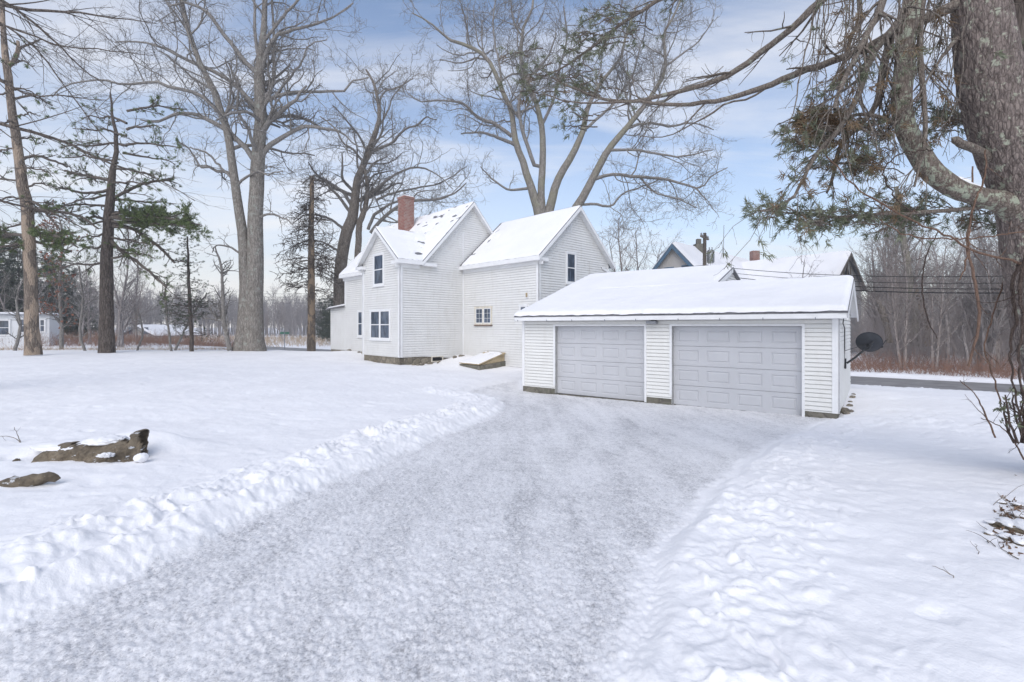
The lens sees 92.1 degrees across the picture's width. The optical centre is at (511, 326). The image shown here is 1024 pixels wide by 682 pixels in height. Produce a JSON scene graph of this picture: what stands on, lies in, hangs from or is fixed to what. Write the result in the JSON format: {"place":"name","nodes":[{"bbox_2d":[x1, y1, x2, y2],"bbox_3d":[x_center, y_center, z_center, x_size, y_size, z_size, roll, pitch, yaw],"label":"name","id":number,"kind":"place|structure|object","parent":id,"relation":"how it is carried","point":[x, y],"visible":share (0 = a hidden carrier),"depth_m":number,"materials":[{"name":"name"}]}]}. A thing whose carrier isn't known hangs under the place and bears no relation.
{"place":"outdoors","nodes":[
{"label":"outdoors","id":0,"kind":"place"},
{"bbox_2d":[0,381,831,681],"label":"driveway","id":1,"kind":"structure","parent":0,"point":[518,535],"depth_m":3.37,"materials":[{"name":"snow"}]},
{"bbox_2d":[0,0,997,327],"label":"sky","id":2,"kind":"structure","parent":0,"point":[750,161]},
{"bbox_2d":[0,328,1023,681],"bbox_3d":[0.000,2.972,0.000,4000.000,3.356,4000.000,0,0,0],"label":"snowy ground","id":3,"kind":"structure","parent":0,"point":[816,552],"depth_m":4.57,"materials":[{"name":"snow"}]},
{"bbox_2d":[0,279,23,350],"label":"sapling","id":4,"kind":"object","parent":3,"relation":"on","point":[19,322],"visible":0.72,"depth_m":30.94,"materials":[{"name":"brown wood"}]},
{"bbox_2d":[0,231,23,310],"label":"pine tree","id":5,"kind":"object","parent":3,"relation":"on","point":[7,264],"visible":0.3,"depth_m":46.33,"materials":[{"name":"green plant"}]},
{"bbox_2d":[0,239,23,305],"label":"pine tree","id":6,"kind":"object","parent":3,"relation":"on","point":[4,256],"visible":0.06,"depth_m":51.88,"materials":[{"name":"green plant"}]},
{"bbox_2d":[0,271,23,311],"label":"bare tree","id":7,"kind":"object","parent":3,"relation":"on","point":[3,305],"visible":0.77,"depth_m":41.38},
{"bbox_2d":[0,237,53,311],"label":"pine tree","id":8,"kind":"object","parent":3,"relation":"on","point":[18,270],"visible":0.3,"depth_m":46.42,"materials":[{"name":"green plant"}]},
{"bbox_2d":[2,244,57,315],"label":"bare tree","id":9,"kind":"object","parent":3,"relation":"on","point":[38,288],"visible":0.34,"depth_m":39.86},
{"bbox_2d":[0,471,60,487],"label":"fallen log","id":10,"kind":"object","parent":3,"relation":"on","point":[30,480],"visible":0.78,"depth_m":4.90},
{"bbox_2d":[0,312,64,346],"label":"mobile home","id":11,"kind":"object","parent":3,"relation":"on","point":[46,326],"visible":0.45,"depth_m":38.15,"materials":[{"name":"metal"}]},
{"bbox_2d":[0,319,10,335],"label":"window","id":12,"kind":"structure","parent":11,"relation":"in","point":[5,324],"depth_m":37.65,"materials":[{"name":"glass"}]},
{"bbox_2d":[39,318,45,332],"bbox_3d":[-36.905,-0.062,38.756,0.461,1.113,0.062,0,0,-32],"label":"window","id":13,"kind":"structure","parent":11,"relation":"in","point":[42,322],"depth_m":38.76,"materials":[{"name":"white paint"}]},
{"bbox_2d":[19,247,71,334],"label":"pine tree","id":14,"kind":"object","parent":3,"relation":"on","point":[43,254],"visible":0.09,"depth_m":53.00,"materials":[{"name":"green plant"}]},
{"bbox_2d":[0,1,107,355],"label":"pine tree","id":15,"kind":"object","parent":3,"relation":"on","point":[30,233],"visible":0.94,"depth_m":25.84,"materials":[{"name":"beige plant"}]},
{"bbox_2d":[35,200,86,348],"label":"young oak tree","id":16,"kind":"object","parent":3,"relation":"on","point":[59,320],"visible":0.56,"depth_m":32.89,"materials":[{"name":"orange plant"}]},
{"bbox_2d":[37,253,93,334],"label":"pine tree","id":17,"kind":"object","parent":3,"relation":"on","point":[66,328],"visible":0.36,"depth_m":50.05,"materials":[{"name":"green plant"}]},
{"bbox_2d":[57,265,93,334],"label":"pine tree","id":18,"kind":"object","parent":3,"relation":"on","point":[71,290],"visible":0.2,"depth_m":55.91,"materials":[{"name":"green plant"}]},
{"bbox_2d":[63,249,98,345],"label":"bare tree","id":19,"kind":"object","parent":3,"relation":"on","point":[85,302],"visible":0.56,"depth_m":38.90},
{"bbox_2d":[67,261,98,350],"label":"sapling","id":20,"kind":"object","parent":3,"relation":"on","point":[80,329],"visible":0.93,"depth_m":30.95,"materials":[{"name":"brown wood"}]},
{"bbox_2d":[66,250,99,344],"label":"bare tree","id":21,"kind":"object","parent":3,"relation":"on","point":[88,327],"visible":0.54,"depth_m":41.85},
{"bbox_2d":[67,275,98,335],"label":"pine tree","id":22,"kind":"object","parent":3,"relation":"on","point":[94,327],"visible":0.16,"depth_m":62.07,"materials":[{"name":"green plant"}]},
{"bbox_2d":[29,429,149,462],"bbox_3d":[-5.082,1.516,5.990,1.650,0.480,0.687,0,0,7],"label":"fallen log","id":23,"kind":"object","parent":3,"relation":"on","point":[111,448],"visible":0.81,"depth_m":5.85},
{"bbox_2d":[0,344,226,349],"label":"dead grass tufts","id":24,"kind":"object","parent":3,"relation":"on","point":[91,348],"visible":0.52,"depth_m":32.36,"materials":[{"name":"plant"}]},
{"bbox_2d":[76,224,151,347],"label":"bare tree","id":25,"kind":"object","parent":3,"relation":"on","point":[121,307],"visible":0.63,"depth_m":35.94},
{"bbox_2d":[0,0,229,253],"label":"pine tree","id":26,"kind":"object","parent":3,"relation":"on","point":[18,11],"visible":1,"depth_m":11.65,"materials":[{"name":"brown plant"}]},
{"bbox_2d":[1,327,233,346],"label":"lawn edge brush","id":27,"kind":"object","parent":3,"relation":"on","point":[163,340],"visible":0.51,"depth_m":39.45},
{"bbox_2d":[37,89,213,352],"bbox_3d":[-22.685,-6.216,28.545,12.840,15.768,5.046,0,0,8],"label":"pine tree","id":28,"kind":"object","parent":3,"relation":"on","point":[143,217],"visible":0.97,"depth_m":28.27,"materials":[{"name":"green plant"}]},
{"bbox_2d":[128,306,143,350],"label":"sapling","id":29,"kind":"object","parent":3,"relation":"on","point":[142,328],"visible":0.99,"depth_m":30.96,"materials":[{"name":"brown wood"}]},
{"bbox_2d":[113,231,162,345],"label":"bare tree","id":30,"kind":"object","parent":3,"relation":"on","point":[128,319],"visible":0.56,"depth_m":38.17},
{"bbox_2d":[128,271,150,343],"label":"bare tree","id":31,"kind":"object","parent":3,"relation":"on","point":[135,315],"visible":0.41,"depth_m":42.01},
{"bbox_2d":[125,324,202,338],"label":"distant cottage","id":32,"kind":"structure","parent":3,"relation":"on","point":[159,328],"depth_m":93.02,"materials":[{"name":"grey"}]},
{"bbox_2d":[153,277,177,350],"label":"sapling","id":33,"kind":"object","parent":3,"relation":"on","point":[169,335],"visible":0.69,"depth_m":30.46,"materials":[{"name":"brown wood"}]},
{"bbox_2d":[156,236,220,350],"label":"spruce tree","id":34,"kind":"object","parent":3,"relation":"on","point":[189,305],"visible":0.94,"depth_m":29.93,"materials":[{"name":"plant"}]},
{"bbox_2d":[174,291,213,349],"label":"sapling","id":35,"kind":"object","parent":3,"relation":"on","point":[180,339],"visible":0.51,"depth_m":31.45,"materials":[{"name":"brown wood"}]},
{"bbox_2d":[64,333,330,346],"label":"field grass","id":36,"kind":"structure","parent":3,"relation":"on","point":[275,342],"depth_m":73.18,"materials":[{"name":"plant"}]},
{"bbox_2d":[24,0,376,350],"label":"maple tree","id":37,"kind":"object","parent":3,"relation":"on","point":[249,334],"visible":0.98,"depth_m":30.28,"materials":[{"name":"grey plant"}]},
{"bbox_2d":[200,306,213,334],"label":"bare tree","id":38,"kind":"object","parent":3,"relation":"on","point":[207,321],"visible":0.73,"depth_m":118.89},
{"bbox_2d":[202,232,238,350],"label":"sapling","id":39,"kind":"object","parent":3,"relation":"on","point":[223,313],"visible":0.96,"depth_m":29.93,"materials":[{"name":"brown wood"}]},
{"bbox_2d":[264,278,284,341],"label":"bare tree","id":40,"kind":"object","parent":3,"relation":"on","point":[275,314],"visible":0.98,"depth_m":78.58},
{"bbox_2d":[273,297,292,335],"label":"bare tree","id":41,"kind":"object","parent":3,"relation":"on","point":[281,313],"visible":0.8,"depth_m":107.90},
{"bbox_2d":[297,300,307,334],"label":"bare tree","id":42,"kind":"object","parent":3,"relation":"on","point":[301,317],"visible":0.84,"depth_m":119.32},
{"bbox_2d":[270,176,347,350],"bbox_3d":[-14.461,-4.524,35.438,5.182,12.615,5.460,0,0,0],"label":"dead conifer","id":43,"kind":"object","parent":3,"relation":"on","point":[310,241],"visible":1,"depth_m":35.30,"materials":[{"name":"beige plant"}]},
{"bbox_2d":[315,297,329,337],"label":"pine tree","id":44,"kind":"object","parent":3,"relation":"on","point":[320,316],"visible":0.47,"depth_m":83.58,"materials":[{"name":"green plant"}]},
{"bbox_2d":[315,294,333,341],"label":"pine tree","id":45,"kind":"object","parent":3,"relation":"on","point":[324,314],"visible":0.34,"depth_m":69.51,"materials":[{"name":"green plant"}]},
{"bbox_2d":[321,305,332,339],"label":"pine tree","id":46,"kind":"object","parent":3,"relation":"on","point":[327,320],"visible":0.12,"depth_m":63.51,"materials":[{"name":"green plant"}]},
{"bbox_2d":[276,42,485,308],"bbox_3d":[-10.372,-9.665,38.386,17.547,24.551,8.697,0,0,0],"label":"oak tree","id":47,"kind":"object","parent":3,"relation":"on","point":[352,220],"visible":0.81,"depth_m":37.65,"materials":[{"name":"brown plant"}]},
{"bbox_2d":[326,194,615,367],"bbox_3d":[-3.336,-2.550,28.436,10.858,10.000,16.571,0,0,-44],"label":"farmhouse","id":48,"kind":"object","parent":3,"relation":"on","point":[463,279],"visible":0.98,"depth_m":24.24,"materials":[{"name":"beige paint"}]},
{"bbox_2d":[356,310,361,337],"bbox_3d":[-8.829,-0.140,28.649,0.085,1.615,0.705,0,0,-44],"label":"window","id":49,"kind":"structure","parent":48,"relation":"in","point":[359,312],"depth_m":28.71,"materials":[{"name":"glass"}]},
{"bbox_2d":[372,252,384,286],"bbox_3d":[-6.609,-2.790,24.390,0.085,1.672,1.107,0,0,-44],"label":"window","id":50,"kind":"structure","parent":48,"relation":"in","point":[378,258],"depth_m":24.40,"materials":[{"name":"white paint"}]},
{"bbox_2d":[369,309,390,340],"bbox_3d":[-6.519,-0.067,24.297,0.085,1.568,2.055,0,0,-44],"label":"window","id":51,"kind":"structure","parent":48,"relation":"in","point":[380,323],"depth_m":24.24,"materials":[{"name":"glass"}]},
{"bbox_2d":[474,306,492,325],"bbox_3d":[-1.430,-0.504,24.373,0.085,0.962,1.351,0,0,-44],"label":"window","id":52,"kind":"structure","parent":48,"relation":"in","point":[483,314],"depth_m":24.34,"materials":[{"name":"beige paint"}]},
{"bbox_2d":[565,251,576,284],"bbox_3d":[2.794,-2.732,23.204,0.798,1.570,0.085,0,0,-44],"label":"window","id":53,"kind":"structure","parent":48,"relation":"in","point":[571,257],"depth_m":23.22,"materials":[{"name":"white paint"}]},
{"bbox_2d":[459,351,504,369],"bbox_3d":[-1.393,1.727,23.188,1.630,1.046,1.440,0,0,-44],"label":"cellar bulkhead","id":54,"kind":"object","parent":3,"relation":"on","point":[487,360],"visible":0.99,"depth_m":22.84,"materials":[{"name":"concrete"}]},
{"bbox_2d":[8,278,970,335],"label":"distant woods","id":55,"kind":"object","parent":3,"relation":"on","point":[156,313],"visible":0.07,"depth_m":141.35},
{"bbox_2d":[371,0,744,240],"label":"oak tree","id":56,"kind":"object","parent":3,"relation":"on","point":[539,206],"visible":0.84,"depth_m":34.79,"materials":[{"name":"brown plant"}]},
{"bbox_2d":[597,195,645,271],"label":"bare tree","id":57,"kind":"object","parent":3,"relation":"on","point":[620,261],"visible":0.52,"depth_m":46.24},
{"bbox_2d":[614,213,683,271],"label":"bare tree","id":58,"kind":"object","parent":3,"relation":"on","point":[657,256],"visible":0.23,"depth_m":49.61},
{"bbox_2d":[514,264,858,418],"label":"garage","id":59,"kind":"structure","parent":3,"relation":"on","point":[666,336],"depth_m":13.43,"materials":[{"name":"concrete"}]},
{"bbox_2d":[557,326,643,400],"bbox_3d":[2.654,1.073,14.930,2.958,2.139,0.050,0,0,37],"label":"garage door","id":60,"kind":"structure","parent":59,"relation":"in","point":[602,343],"depth_m":14.87,"materials":[{"name":"white metal"}]},
{"bbox_2d":[674,326,801,414],"bbox_3d":[5.684,1.073,12.649,3.075,2.139,0.050,0,0,37],"label":"garage door","id":61,"kind":"structure","parent":59,"relation":"in","point":[771,343],"depth_m":12.54,"materials":[{"name":"white metal"}]},
{"bbox_2d":[845,332,885,368],"bbox_3d":[9.044,0.617,12.618,1.002,0.947,0.347,0,0,5],"label":"satellite dish","id":62,"kind":"object","parent":59,"relation":"attached to","point":[868,341],"visible":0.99,"depth_m":12.56,"materials":[{"name":"black metal"}]},
{"bbox_2d":[652,239,759,279],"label":"neighbour house","id":63,"kind":"structure","parent":3,"relation":"on","point":[676,254],"depth_m":46.63,"materials":[{"name":"concrete"}]},
{"bbox_2d":[700,233,714,265],"bbox_3d":[14.211,-2.019,35.851,0.760,9.582,1.801,0,0,45],"label":"utility pole","id":64,"kind":"object","parent":3,"relation":"on","point":[705,237],"visible":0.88,"depth_m":35.89,"materials":[{"name":"brown wood"}]},
{"bbox_2d":[741,278,987,289],"bbox_3d":[18.888,-2.679,27.500,0.040,2.370,19.511,0,0,-29],"label":"wire","id":65,"kind":"object","parent":64,"relation":"attached to","point":[894,287],"visible":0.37,"depth_m":25.06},
{"bbox_2d":[737,273,995,283],"bbox_3d":[18.889,-2.953,27.500,0.027,2.392,19.510,0,0,-29],"label":"wire","id":66,"kind":"object","parent":64,"relation":"attached to","point":[898,282],"visible":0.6,"depth_m":24.16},
{"bbox_2d":[734,268,1001,276],"bbox_3d":[18.888,-3.277,27.500,0.033,2.430,19.510,0,0,-29],"label":"wire","id":67,"kind":"object","parent":64,"relation":"attached to","point":[887,276],"visible":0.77,"depth_m":25.33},
{"bbox_2d":[856,290,1004,293],"bbox_3d":[18.887,-2.456,27.501,0.051,2.243,19.512,0,0,-29],"label":"wire","id":68,"kind":"object","parent":64,"relation":"attached to","point":[940,292],"visible":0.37,"depth_m":23.68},
{"bbox_2d":[480,0,1023,381],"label":"pine tree","id":69,"kind":"object","parent":3,"relation":"on","point":[986,44],"visible":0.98,"depth_m":5.15,"materials":[{"name":"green plant"}]},
{"bbox_2d":[882,148,933,212],"bbox_3d":[3.930,-1.448,4.789,0.515,0.642,0.258,0,0,0],"label":"vine","id":70,"kind":"object","parent":69,"relation":"hanging from","point":[884,176],"visible":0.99,"depth_m":4.90,"materials":[{"name":"brown plant"}]},
{"bbox_2d":[826,156,1021,277],"bbox_3d":[4.093,-1.021,4.749,2.326,1.138,0.810,0,0,0],"label":"vine","id":71,"kind":"object","parent":69,"relation":"hanging from","point":[955,239],"visible":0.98,"depth_m":4.80,"materials":[{"name":"brown plant"}]},
{"bbox_2d":[880,219,1023,264],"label":"vine","id":72,"kind":"object","parent":69,"relation":"hanging from","point":[955,237],"visible":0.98,"depth_m":4.87,"materials":[{"name":"brown plant"}]},
{"bbox_2d":[959,150,1003,279],"bbox_3d":[4.614,-1.108,4.858,0.338,1.299,0.121,0,0,0],"label":"vine","id":73,"kind":"object","parent":69,"relation":"hanging from","point":[970,219],"visible":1,"depth_m":4.89,"materials":[{"name":"brown plant"}]},
{"bbox_2d":[972,256,1023,415],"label":"vine","id":74,"kind":"object","parent":69,"relation":"attached to","point":[1020,292],"visible":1,"depth_m":4.89,"materials":[{"name":"brown plant"}]},
{"bbox_2d":[982,275,1015,407],"bbox_3d":[5.605,-0.249,5.653,0.437,2.380,0.260,0,0,17],"label":"vine","id":75,"kind":"object","parent":69,"relation":"attached to","point":[985,352],"visible":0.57,"depth_m":5.60,"materials":[{"name":"brown plant"}]},
{"bbox_2d":[1007,264,1023,452],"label":"vine","id":76,"kind":"object","parent":69,"relation":"attached to","point":[1012,290],"visible":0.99,"depth_m":4.99,"materials":[{"name":"brown plant"}]},
{"bbox_2d":[741,251,865,352],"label":"barn","id":77,"kind":"structure","parent":3,"relation":"on","point":[837,263],"depth_m":47.93,"materials":[{"name":"concrete"}]},
{"bbox_2d":[786,243,832,277],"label":"bare tree","id":78,"kind":"object","parent":3,"relation":"on","point":[808,264],"visible":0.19,"depth_m":31.32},
{"bbox_2d":[854,249,882,317],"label":"bare tree","id":79,"kind":"object","parent":3,"relation":"on","point":[867,268],"visible":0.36,"depth_m":44.09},
{"bbox_2d":[845,221,903,354],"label":"bare tree","id":80,"kind":"object","parent":3,"relation":"on","point":[872,270],"visible":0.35,"depth_m":42.63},
{"bbox_2d":[852,225,925,354],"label":"bare tree","id":81,"kind":"object","parent":3,"relation":"on","point":[889,293],"visible":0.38,"depth_m":38.21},
{"bbox_2d":[857,194,923,353],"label":"bare tree","id":82,"kind":"object","parent":3,"relation":"on","point":[880,272],"visible":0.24,"depth_m":41.22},
{"bbox_2d":[854,230,926,355],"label":"bare tree","id":83,"kind":"object","parent":3,"relation":"on","point":[888,275],"visible":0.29,"depth_m":39.98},
{"bbox_2d":[861,226,928,309],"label":"bare tree","id":84,"kind":"object","parent":3,"relation":"on","point":[911,259],"visible":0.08,"depth_m":42.36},
{"bbox_2d":[857,209,935,357],"bbox_3d":[30.997,-3.627,39.780,5.719,12.984,5.310,-4,-2,4],"label":"bare tree","id":85,"kind":"object","parent":3,"relation":"on","point":[890,262],"visible":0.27,"depth_m":39.99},
{"bbox_2d":[858,228,942,369],"bbox_3d":[20.892,-1.331,26.443,3.993,7.961,3.337,0,0,12],"label":"bare tree","id":86,"kind":"object","parent":3,"relation":"on","point":[906,328],"visible":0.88,"depth_m":26.66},
{"bbox_2d":[879,174,925,346],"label":"dead tree","id":87,"kind":"object","parent":3,"relation":"on","point":[909,268],"visible":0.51,"depth_m":30.84,"materials":[{"name":"brown plant"}]},
{"bbox_2d":[852,180,957,359],"bbox_3d":[25.043,-3.313,31.624,4.797,12.106,5.801,0,0,-13],"label":"bare tree","id":88,"kind":"object","parent":3,"relation":"on","point":[894,271],"visible":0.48,"depth_m":31.30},
{"bbox_2d":[912,265,930,346],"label":"dead tree","id":89,"kind":"object","parent":3,"relation":"on","point":[923,317],"visible":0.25,"depth_m":31.85,"materials":[{"name":"beige plant"}]},
{"bbox_2d":[894,232,954,304],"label":"bare tree","id":90,"kind":"object","parent":3,"relation":"on","point":[922,263],"visible":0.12,"depth_m":46.95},
{"bbox_2d":[912,233,939,336],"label":"bare tree","id":91,"kind":"object","parent":3,"relation":"on","point":[927,272],"visible":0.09,"depth_m":47.11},
{"bbox_2d":[850,271,1017,370],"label":"woodland undergrowth","id":92,"kind":"object","parent":3,"relation":"on","point":[958,346],"visible":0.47,"depth_m":29.68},
{"bbox_2d":[850,349,1022,379],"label":"rust brush","id":93,"kind":"object","parent":3,"relation":"on","point":[944,369],"visible":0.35,"depth_m":25.40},
{"bbox_2d":[903,234,974,371],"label":"bare tree","id":94,"kind":"object","parent":3,"relation":"on","point":[932,320],"visible":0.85,"depth_m":25.90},
{"bbox_2d":[905,215,980,366],"bbox_3d":[23.334,-1.956,27.051,3.418,9.228,3.437,0,0,44],"label":"bare tree","id":95,"kind":"object","parent":3,"relation":"on","point":[945,314],"visible":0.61,"depth_m":27.08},
{"bbox_2d":[922,210,986,356],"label":"bare tree","id":96,"kind":"object","parent":3,"relation":"on","point":[959,256],"visible":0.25,"depth_m":39.85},
{"bbox_2d":[924,190,1000,371],"bbox_3d":[24.239,-2.431,26.357,3.850,10.208,3.402,0,0,27],"label":"bare tree","id":97,"kind":"object","parent":3,"relation":"on","point":[970,280],"visible":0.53,"depth_m":26.31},
{"bbox_2d":[934,229,994,371],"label":"bare tree","id":98,"kind":"object","parent":3,"relation":"on","point":[964,342],"visible":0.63,"depth_m":26.78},
{"bbox_2d":[943,234,998,326],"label":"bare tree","id":99,"kind":"object","parent":3,"relation":"on","point":[975,260],"visible":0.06,"depth_m":45.84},
{"bbox_2d":[940,250,1008,369],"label":"bare tree","id":100,"kind":"object","parent":3,"relation":"on","point":[978,343],"visible":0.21,"depth_m":27.54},
{"bbox_2d":[960,363,995,437],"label":"sapling","id":101,"kind":"object","parent":3,"relation":"on","point":[985,416],"visible":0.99,"depth_m":7.59,"materials":[{"name":"brown plant"}]},
{"bbox_2d":[952,212,1005,353],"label":"bare tree","id":102,"kind":"object","parent":3,"relation":"on","point":[978,275],"visible":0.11,"depth_m":34.67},
{"bbox_2d":[954,211,1006,315],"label":"bare tree","id":103,"kind":"object","parent":3,"relation":"on","point":[996,252],"visible":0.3,"depth_m":25.89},
{"bbox_2d":[952,210,1010,366],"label":"bare tree","id":104,"kind":"object","parent":3,"relation":"on","point":[998,352],"visible":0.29,"depth_m":26.17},
{"bbox_2d":[955,238,1009,367],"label":"bare tree","id":105,"kind":"object","parent":3,"relation":"on","point":[995,327],"visible":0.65,"depth_m":25.79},
{"bbox_2d":[962,215,1004,304],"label":"bare tree","id":106,"kind":"object","parent":3,"relation":"on","point":[986,247],"visible":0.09,"depth_m":38.19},
{"bbox_2d":[963,228,1008,367],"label":"bare tree","id":107,"kind":"object","parent":3,"relation":"on","point":[988,311],"visible":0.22,"depth_m":26.87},
{"bbox_2d":[967,484,1023,558],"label":"brush pile","id":108,"kind":"object","parent":3,"relation":"on","point":[1011,524],"visible":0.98,"depth_m":3.89,"materials":[{"name":"snow"}]},
{"bbox_2d":[992,386,1023,443],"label":"evergreen shrub","id":109,"kind":"object","parent":3,"relation":"on","point":[1007,424],"visible":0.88,"depth_m":5.23,"materials":[{"name":"green plant"}]},
{"bbox_2d":[132,340,1023,392],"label":"road","id":110,"kind":"structure","parent":0,"point":[934,384],"depth_m":21.21,"materials":[{"name":"asphalt"}]},
{"bbox_2d":[874,296,892,343],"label":"dead tree","id":111,"kind":"object","parent":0,"point":[889,335],"visible":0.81,"depth_m":28.88,"materials":[{"name":"brown wood"}]},
{"bbox_2d":[895,229,938,338],"bbox_3d":[7.014,-0.724,8.578,0.689,1.889,0.195,0,0,0],"label":"vine","id":112,"kind":"object","parent":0,"point":[922,285],"visible":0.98,"depth_m":8.49,"materials":[{"name":"brown plant"}]},
{"bbox_2d":[966,166,996,369],"bbox_3d":[10.349,-1.319,10.848,0.443,4.499,0.616,0,0,0],"label":"vine","id":113,"kind":"object","parent":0,"point":[979,307],"visible":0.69,"depth_m":10.98,"materials":[{"name":"brown plant"}]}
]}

